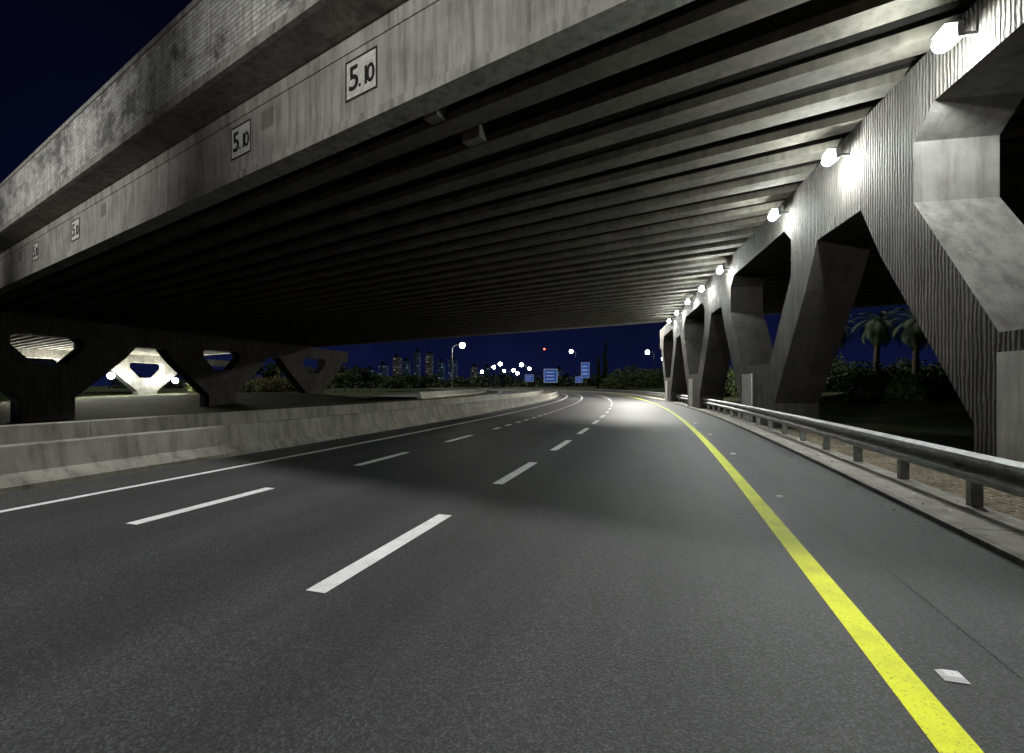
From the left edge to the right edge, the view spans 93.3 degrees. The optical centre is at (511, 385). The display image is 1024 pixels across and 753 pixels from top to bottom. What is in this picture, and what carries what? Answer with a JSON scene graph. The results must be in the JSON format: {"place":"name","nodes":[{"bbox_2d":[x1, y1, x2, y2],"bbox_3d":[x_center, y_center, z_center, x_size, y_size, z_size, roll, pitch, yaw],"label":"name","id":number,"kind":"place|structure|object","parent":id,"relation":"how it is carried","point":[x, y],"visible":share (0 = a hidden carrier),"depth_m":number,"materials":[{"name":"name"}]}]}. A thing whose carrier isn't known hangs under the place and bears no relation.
{"place":"outdoors","nodes":[
{"label":"outdoors","id":0,"kind":"place"},
{"bbox_2d":[362,388,457,396],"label":"side road","id":1,"kind":"structure","parent":0,"point":[408,395],"depth_m":74.96,"materials":[{"name":"grey asphalt"}]},
{"bbox_2d":[0,0,940,385],"label":"sky","id":2,"kind":"structure","parent":0,"point":[55,55],"materials":[{"name":"blue"}]},
{"bbox_2d":[472,389,531,396],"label":"opposite road","id":3,"kind":"structure","parent":0,"point":[507,391],"depth_m":130.76,"materials":[{"name":"grey asphalt"}]},
{"bbox_2d":[0,387,544,444],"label":"concrete barrier","id":4,"kind":"object","parent":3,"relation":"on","point":[27,433],"visible":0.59,"depth_m":12.26,"materials":[{"name":"grey concrete"}]},
{"bbox_2d":[0,389,558,493],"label":"concrete barrier","id":5,"kind":"object","parent":3,"relation":"on","point":[29,465],"visible":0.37,"depth_m":9.51,"materials":[{"name":"grey concrete"}]},
{"bbox_2d":[0,386,1020,534],"bbox_3d":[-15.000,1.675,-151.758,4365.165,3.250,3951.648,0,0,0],"label":"ground","id":6,"kind":"structure","parent":0,"point":[945,421],"depth_m":51.43,"materials":[{"name":"soil"}]},
{"bbox_2d":[183,382,196,392],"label":"flowering bush","id":7,"kind":"object","parent":6,"relation":"on","point":[191,389],"visible":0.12,"depth_m":106.13,"materials":[{"name":"green plant"}]},
{"bbox_2d":[238,379,264,392],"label":"flowering bush","id":8,"kind":"object","parent":6,"relation":"on","point":[246,387],"visible":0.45,"depth_m":97.96,"materials":[{"name":"green plant"}]},
{"bbox_2d":[250,375,284,392],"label":"flowering bush","id":9,"kind":"object","parent":6,"relation":"on","point":[259,388],"visible":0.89,"depth_m":96.78,"materials":[{"name":"green plant"}]},
{"bbox_2d":[255,363,282,378],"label":"tree","id":10,"kind":"object","parent":6,"relation":"on","point":[270,371],"visible":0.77,"depth_m":133.59,"materials":[{"name":"green plant"}]},
{"bbox_2d":[256,374,294,391],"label":"flowering bush","id":11,"kind":"object","parent":6,"relation":"on","point":[283,381],"visible":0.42,"depth_m":98.44,"materials":[{"name":"green plant"}]},
{"bbox_2d":[277,380,297,391],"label":"flowering bush","id":12,"kind":"object","parent":6,"relation":"on","point":[291,387],"visible":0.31,"depth_m":99.71,"materials":[{"name":"green plant"}]},
{"bbox_2d":[275,366,308,374],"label":"tree","id":13,"kind":"object","parent":6,"relation":"on","point":[277,369],"visible":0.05,"depth_m":127.63,"materials":[{"name":"green plant"}]},
{"bbox_2d":[306,367,314,372],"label":"tree","id":14,"kind":"object","parent":6,"relation":"on","point":[310,369],"visible":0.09,"depth_m":119.44,"materials":[{"name":"green plant"}]},
{"bbox_2d":[330,372,349,386],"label":"tree","id":15,"kind":"object","parent":6,"relation":"on","point":[339,378],"visible":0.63,"depth_m":117.25,"materials":[{"name":"green plant"}]},
{"bbox_2d":[338,366,362,392],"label":"tree","id":16,"kind":"object","parent":6,"relation":"on","point":[352,376],"visible":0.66,"depth_m":124.58,"materials":[{"name":"green plant"}]},
{"bbox_2d":[350,367,371,392],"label":"tree","id":17,"kind":"object","parent":6,"relation":"on","point":[365,374],"visible":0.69,"depth_m":129.50,"materials":[{"name":"green plant"}]},
{"bbox_2d":[367,367,374,382],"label":"apartment tower","id":18,"kind":"structure","parent":6,"relation":"on","point":[371,370],"depth_m":596.58,"materials":[{"name":"grey"}]},
{"bbox_2d":[364,372,383,392],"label":"tree","id":19,"kind":"object","parent":6,"relation":"on","point":[376,376],"visible":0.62,"depth_m":133.52,"materials":[{"name":"green plant"}]},
{"bbox_2d":[378,362,388,382],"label":"apartment tower","id":20,"kind":"structure","parent":6,"relation":"on","point":[383,368],"depth_m":614.00,"materials":[{"name":"blue"}]},
{"bbox_2d":[382,374,407,385],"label":"tree","id":21,"kind":"object","parent":6,"relation":"on","point":[395,379],"visible":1,"depth_m":148.81,"materials":[{"name":"green plant"}]},
{"bbox_2d":[393,354,401,375],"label":"apartment tower","id":22,"kind":"structure","parent":6,"relation":"on","point":[396,364],"depth_m":554.00,"materials":[{"name":"grey"}]},
{"bbox_2d":[402,358,410,375],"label":"apartment tower","id":23,"kind":"structure","parent":6,"relation":"on","point":[406,366],"depth_m":574.00,"materials":[{"name":"blue glass"}]},
{"bbox_2d":[399,375,422,390],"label":"tree","id":24,"kind":"object","parent":6,"relation":"on","point":[413,379],"visible":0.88,"depth_m":153.86,"materials":[{"name":"green plant"}]},
{"bbox_2d":[413,349,420,375],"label":"apartment tower","id":25,"kind":"structure","parent":6,"relation":"on","point":[417,362],"depth_m":594.00,"materials":[{"name":"blue glass"}]},
{"bbox_2d":[425,351,432,384],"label":"apartment tower","id":26,"kind":"structure","parent":6,"relation":"on","point":[429,363],"depth_m":614.00,"materials":[{"name":"grey concrete"}]},
{"bbox_2d":[418,374,440,389],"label":"tree","id":27,"kind":"object","parent":6,"relation":"on","point":[432,378],"visible":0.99,"depth_m":163.52,"materials":[{"name":"green plant"}]},
{"bbox_2d":[437,358,444,383],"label":"apartment tower","id":28,"kind":"structure","parent":6,"relation":"on","point":[441,367],"depth_m":554.00,"materials":[{"name":"blue"}]},
{"bbox_2d":[417,387,485,398],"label":"concrete barrier","id":29,"kind":"object","parent":6,"relation":"on","point":[439,394],"visible":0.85,"depth_m":73.43,"materials":[{"name":"grey concrete"}]},
{"bbox_2d":[448,357,457,380],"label":"apartment tower","id":30,"kind":"structure","parent":6,"relation":"on","point":[450,368],"depth_m":574.00,"materials":[{"name":"blue glass"}]},
{"bbox_2d":[452,343,464,390],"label":"street lamp","id":31,"kind":"object","parent":6,"relation":"on","point":[462,345],"visible":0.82,"depth_m":89.94,"materials":[{"name":"metal"}]},
{"bbox_2d":[470,363,477,380],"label":"apartment tower","id":32,"kind":"structure","parent":6,"relation":"on","point":[474,369],"depth_m":594.00,"materials":[{"name":"grey"}]},
{"bbox_2d":[483,364,489,381],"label":"apartment tower","id":33,"kind":"structure","parent":6,"relation":"on","point":[486,369],"depth_m":614.00,"materials":[{"name":"grey"}]},
{"bbox_2d":[106,369,869,388],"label":"distant trees","id":34,"kind":"object","parent":6,"relation":"on","point":[460,381],"visible":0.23,"depth_m":305.14,"materials":[{"name":"green plant"}]},
{"bbox_2d":[0,0,1023,462],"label":"concrete bridge","id":35,"kind":"structure","parent":6,"relation":"on","point":[464,168],"depth_m":14.29,"materials":[{"name":"concrete"}]},
{"bbox_2d":[32,241,38,261],"bbox_3d":[-25.625,-7.230,26.008,1.120,0.950,0.026,0,0,34],"label":"clearance sign","id":36,"kind":"object","parent":35,"relation":"attached to","point":[35,251],"visible":1,"depth_m":26.00,"materials":[{"name":"white metal"}]},
{"bbox_2d":[71,217,79,241],"bbox_3d":[-20.219,-7.230,22.399,1.120,0.950,0.026,0,0,34],"label":"clearance sign","id":37,"kind":"object","parent":35,"relation":"attached to","point":[75,229],"visible":1,"depth_m":22.39,"materials":[{"name":"white metal"}]},
{"bbox_2d":[107,373,114,378],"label":"wall lamp","id":38,"kind":"object","parent":35,"relation":"attached to","point":[110,375],"visible":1,"depth_m":89.53,"materials":[{"name":"white glass"}]},
{"bbox_2d":[125,375,132,380],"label":"wall lamp","id":39,"kind":"object","parent":35,"relation":"attached to","point":[128,378],"visible":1,"depth_m":92.70,"materials":[{"name":"white glass"}]},
{"bbox_2d":[231,118,250,161],"bbox_3d":[-7.984,-7.230,14.232,1.120,0.950,0.026,0,0,34],"label":"clearance sign","id":40,"kind":"object","parent":35,"relation":"attached to","point":[240,139],"visible":1,"depth_m":14.20,"materials":[{"name":"white metal"}]},
{"bbox_2d":[345,45,377,102],"bbox_3d":[-3.510,-7.230,11.245,1.120,0.950,0.026,0,0,34],"label":"clearance sign","id":41,"kind":"object","parent":35,"relation":"attached to","point":[361,74],"visible":1,"depth_m":11.23,"materials":[{"name":"white metal"}]},
{"bbox_2d":[685,298,694,303],"bbox_3d":[11.822,-5.615,32.092,0.597,0.350,0.380,0,0,11],"label":"wall lamp","id":42,"kind":"object","parent":35,"relation":"attached to","point":[688,300],"visible":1,"depth_m":32.02,"materials":[{"name":"white glass"}]},
{"bbox_2d":[699,285,709,291],"bbox_3d":[10.901,-5.515,27.392,0.597,0.350,0.380,0,0,11],"label":"wall lamp","id":43,"kind":"object","parent":35,"relation":"attached to","point":[702,288],"visible":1,"depth_m":27.33,"materials":[{"name":"white glass"}]},
{"bbox_2d":[716,265,729,273],"bbox_3d":[10.039,-5.515,22.992,0.597,0.350,0.380,0,0,11],"label":"wall lamp","id":44,"kind":"object","parent":35,"relation":"attached to","point":[721,269],"visible":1,"depth_m":22.92,"materials":[{"name":"white glass"}]},
{"bbox_2d":[768,208,788,220],"bbox_3d":[8.588,-5.515,15.592,0.597,0.350,0.380,0,0,11],"label":"wall lamp","id":45,"kind":"object","parent":35,"relation":"attached to","point":[775,213],"visible":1,"depth_m":15.53,"materials":[{"name":"white glass"}]},
{"bbox_2d":[821,147,849,165],"bbox_3d":[7.824,-5.515,11.692,0.597,0.350,0.380,0,0,11],"label":"wall lamp","id":46,"kind":"object","parent":35,"relation":"attached to","point":[832,155],"visible":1,"depth_m":11.63,"materials":[{"name":"white glass"}]},
{"bbox_2d":[929,20,977,52],"bbox_3d":[7.040,-5.515,7.692,0.597,0.350,0.380,0,0,11],"label":"wall lamp","id":47,"kind":"object","parent":35,"relation":"attached to","point":[947,35],"visible":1,"depth_m":7.63,"materials":[{"name":"white glass"}]},
{"bbox_2d":[525,375,533,387],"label":"direction sign","id":48,"kind":"object","parent":6,"relation":"on","point":[529,377],"visible":0.97,"depth_m":169.97,"materials":[{"name":"metal"}]},
{"bbox_2d":[540,348,544,387],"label":"street lamp","id":49,"kind":"object","parent":6,"relation":"on","point":[540,371],"visible":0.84,"depth_m":229.94,"materials":[{"name":"metal"}]},
{"bbox_2d":[544,369,556,389],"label":"direction sign","id":50,"kind":"object","parent":6,"relation":"on","point":[550,375],"visible":0.95,"depth_m":149.97,"materials":[{"name":"metal"}]},
{"bbox_2d":[557,366,563,381],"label":"apartment tower","id":51,"kind":"structure","parent":6,"relation":"on","point":[560,372],"depth_m":554.00,"materials":[{"name":"blue"}]},
{"bbox_2d":[569,350,575,386],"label":"street lamp","id":52,"kind":"object","parent":6,"relation":"on","point":[570,351],"visible":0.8,"depth_m":199.95,"materials":[{"name":"metal"}]},
{"bbox_2d":[575,377,582,382],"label":"direction sign","id":53,"kind":"object","parent":6,"relation":"on","point":[578,379],"visible":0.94,"depth_m":159.97,"materials":[{"name":"metal"}]},
{"bbox_2d":[581,363,588,377],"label":"direction sign","id":54,"kind":"object","parent":6,"relation":"on","point":[584,370],"visible":0.97,"depth_m":119.97,"materials":[{"name":"metal"}]},
{"bbox_2d":[596,357,601,388],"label":"cypress tree","id":55,"kind":"object","parent":6,"relation":"on","point":[598,375],"visible":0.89,"depth_m":154.72,"materials":[{"name":"green plant"}]},
{"bbox_2d":[601,339,608,388],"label":"cypress tree","id":56,"kind":"object","parent":6,"relation":"on","point":[606,371],"visible":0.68,"depth_m":149.57,"materials":[{"name":"green plant"}]},
{"bbox_2d":[599,373,627,391],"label":"bush","id":57,"kind":"object","parent":6,"relation":"on","point":[610,382],"visible":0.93,"depth_m":126.18,"materials":[{"name":"green plant"}]},
{"bbox_2d":[607,366,632,389],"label":"bush","id":58,"kind":"object","parent":6,"relation":"on","point":[622,375],"visible":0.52,"depth_m":128.09,"materials":[{"name":"green plant"}]},
{"bbox_2d":[624,364,643,387],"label":"bush","id":59,"kind":"object","parent":6,"relation":"on","point":[632,371],"visible":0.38,"depth_m":131.56,"materials":[{"name":"green plant"}]},
{"bbox_2d":[631,369,658,387],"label":"bush","id":60,"kind":"object","parent":6,"relation":"on","point":[637,381],"visible":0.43,"depth_m":123.05,"materials":[{"name":"green plant"}]},
{"bbox_2d":[640,367,662,387],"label":"bush","id":61,"kind":"object","parent":6,"relation":"on","point":[652,378],"visible":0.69,"depth_m":118.73,"materials":[{"name":"green plant"}]},
{"bbox_2d":[654,366,664,387],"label":"bush","id":62,"kind":"object","parent":6,"relation":"on","point":[661,376],"visible":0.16,"depth_m":115.03,"materials":[{"name":"green plant"}]},
{"bbox_2d":[723,368,738,396],"bbox_3d":[25.856,-0.459,58.189,6.200,4.041,4.766,0,0,0],"label":"bush","id":63,"kind":"object","parent":6,"relation":"on","point":[727,392],"visible":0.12,"depth_m":57.48,"materials":[{"name":"green plant"}]},
{"bbox_2d":[724,366,738,395],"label":"bush","id":64,"kind":"object","parent":6,"relation":"on","point":[732,382],"visible":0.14,"depth_m":54.55,"materials":[{"name":"green plant"}]},
{"bbox_2d":[531,388,1023,506],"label":"guardrail","id":65,"kind":"object","parent":6,"relation":"on","point":[977,472],"visible":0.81,"depth_m":7.05,"materials":[{"name":"metal"}]},
{"bbox_2d":[823,353,855,391],"bbox_3d":[29.032,-1.142,45.545,6.005,3.864,5.791,0,0,0],"label":"bush","id":66,"kind":"object","parent":6,"relation":"on","point":[835,375],"visible":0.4,"depth_m":44.12,"materials":[{"name":"green plant"}]},
{"bbox_2d":[832,314,857,390],"bbox_3d":[33.221,-3.287,50.039,4.252,8.274,4.622,0,0,-34],"label":"palm tree","id":67,"kind":"object","parent":6,"relation":"on","point":[843,338],"visible":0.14,"depth_m":49.28,"materials":[{"name":"green plant"}]},
{"bbox_2d":[828,359,884,391],"bbox_3d":[32.186,-0.896,46.021,4.690,3.350,5.397,0,0,0],"label":"bush","id":68,"kind":"object","parent":6,"relation":"on","point":[857,370],"visible":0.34,"depth_m":44.82,"materials":[{"name":"green plant"}]},
{"bbox_2d":[848,308,907,382],"bbox_3d":[33.204,-3.048,43.925,4.367,7.800,4.612,0,0,43],"label":"palm tree","id":69,"kind":"object","parent":6,"relation":"on","point":[878,328],"visible":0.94,"depth_m":43.68,"materials":[{"name":"green plant"}]},
{"bbox_2d":[852,357,926,386],"bbox_3d":[34.632,-0.925,44.775,5.704,3.425,5.504,0,0,0],"label":"bush","id":70,"kind":"object","parent":6,"relation":"on","point":[892,366],"visible":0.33,"depth_m":44.00,"materials":[{"name":"green plant"}]},
{"bbox_2d":[852,379,939,402],"bbox_3d":[22.050,0.343,27.896,3.628,1.551,3.600,0,0,0],"label":"bush","id":71,"kind":"object","parent":6,"relation":"on","point":[887,392],"visible":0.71,"depth_m":27.62,"materials":[{"name":"green plant"}]},
{"bbox_2d":[889,308,930,377],"bbox_3d":[34.403,-2.847,41.023,4.536,7.398,4.674,0,0,0],"label":"palm tree","id":72,"kind":"object","parent":6,"relation":"on","point":[915,338],"visible":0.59,"depth_m":40.81,"materials":[{"name":"green plant"}]},
{"bbox_2d":[877,358,944,381],"bbox_3d":[35.913,-0.853,43.261,5.563,3.288,5.421,0,0,-41],"label":"bush","id":73,"kind":"object","parent":6,"relation":"on","point":[906,370],"visible":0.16,"depth_m":42.55,"materials":[{"name":"green plant"}]},
{"bbox_2d":[893,373,958,398],"bbox_3d":[23.604,0.073,26.761,4.142,1.611,3.249,0,0,44],"label":"bush","id":74,"kind":"object","parent":6,"relation":"on","point":[942,388],"visible":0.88,"depth_m":26.39,"materials":[{"name":"green plant"}]},
{"bbox_2d":[905,359,946,377],"bbox_3d":[37.407,-0.916,41.894,6.591,3.427,5.468,0,0,-28],"label":"bush","id":75,"kind":"object","parent":6,"relation":"on","point":[940,369],"visible":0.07,"depth_m":41.37,"materials":[{"name":"green plant"}]},
{"bbox_2d":[0,390,1023,752],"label":"road","id":76,"kind":"structure","parent":0,"point":[624,574],"depth_m":3.23,"materials":[{"name":"grey asphalt"}]},
{"bbox_2d":[5,392,556,493],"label":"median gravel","id":77,"kind":"structure","parent":76,"relation":"on","point":[255,452],"depth_m":10.47,"materials":[{"name":"grey gravel"}]},
{"bbox_2d":[0,393,566,512],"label":"white edge line","id":78,"kind":"object","parent":76,"relation":"on","point":[16,508],"visible":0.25,"depth_m":8.08,"materials":[{"name":"paint"}]},
{"bbox_2d":[127,392,582,524],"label":"lane marking","id":79,"kind":"object","parent":76,"relation":"on","point":[144,520],"visible":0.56,"depth_m":6.37,"materials":[{"name":"white paint"}]},
{"bbox_2d":[307,392,612,592],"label":"lane marking","id":80,"kind":"object","parent":76,"relation":"on","point":[340,577],"visible":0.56,"depth_m":4.48,"materials":[{"name":"white paint"}]},
{"bbox_2d":[559,390,983,752],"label":"yellow edge line","id":81,"kind":"object","parent":76,"relation":"on","point":[944,731],"visible":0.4,"depth_m":2.79,"materials":[{"name":"paint"}]},
{"bbox_2d":[565,390,1023,566],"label":"kerb","id":82,"kind":"structure","parent":76,"relation":"on","point":[955,516],"depth_m":6.24,"materials":[{"name":"concrete"}]},
{"bbox_2d":[657,399,1023,569],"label":"gutter","id":83,"kind":"object","parent":76,"relation":"on","point":[994,553],"visible":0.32,"depth_m":5.57,"materials":[{"name":"grey concrete"}]},
{"bbox_2d":[934,669,970,683],"bbox_3d":[2.265,1.487,2.487,0.110,0.018,0.100,0,0,17],"label":"road stud","id":84,"kind":"object","parent":76,"relation":"on","point":[951,675],"visible":1,"depth_m":2.47,"materials":[{"name":"white paint"}]},
{"bbox_2d":[561,390,1023,679],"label":"road shoulder","id":85,"kind":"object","parent":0,"point":[975,593],"visible":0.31,"depth_m":4.40},
{"bbox_2d":[712,416,1018,561],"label":"pebbles","id":86,"kind":"object","parent":85,"relation":"on","point":[885,486],"visible":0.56,"depth_m":7.14,"materials":[{"name":"stone"}]},
{"bbox_2d":[573,390,1023,520],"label":"gravel verge","id":87,"kind":"structure","parent":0,"point":[953,485],"depth_m":7.82,"materials":[{"name":"gravel"}]}
]}

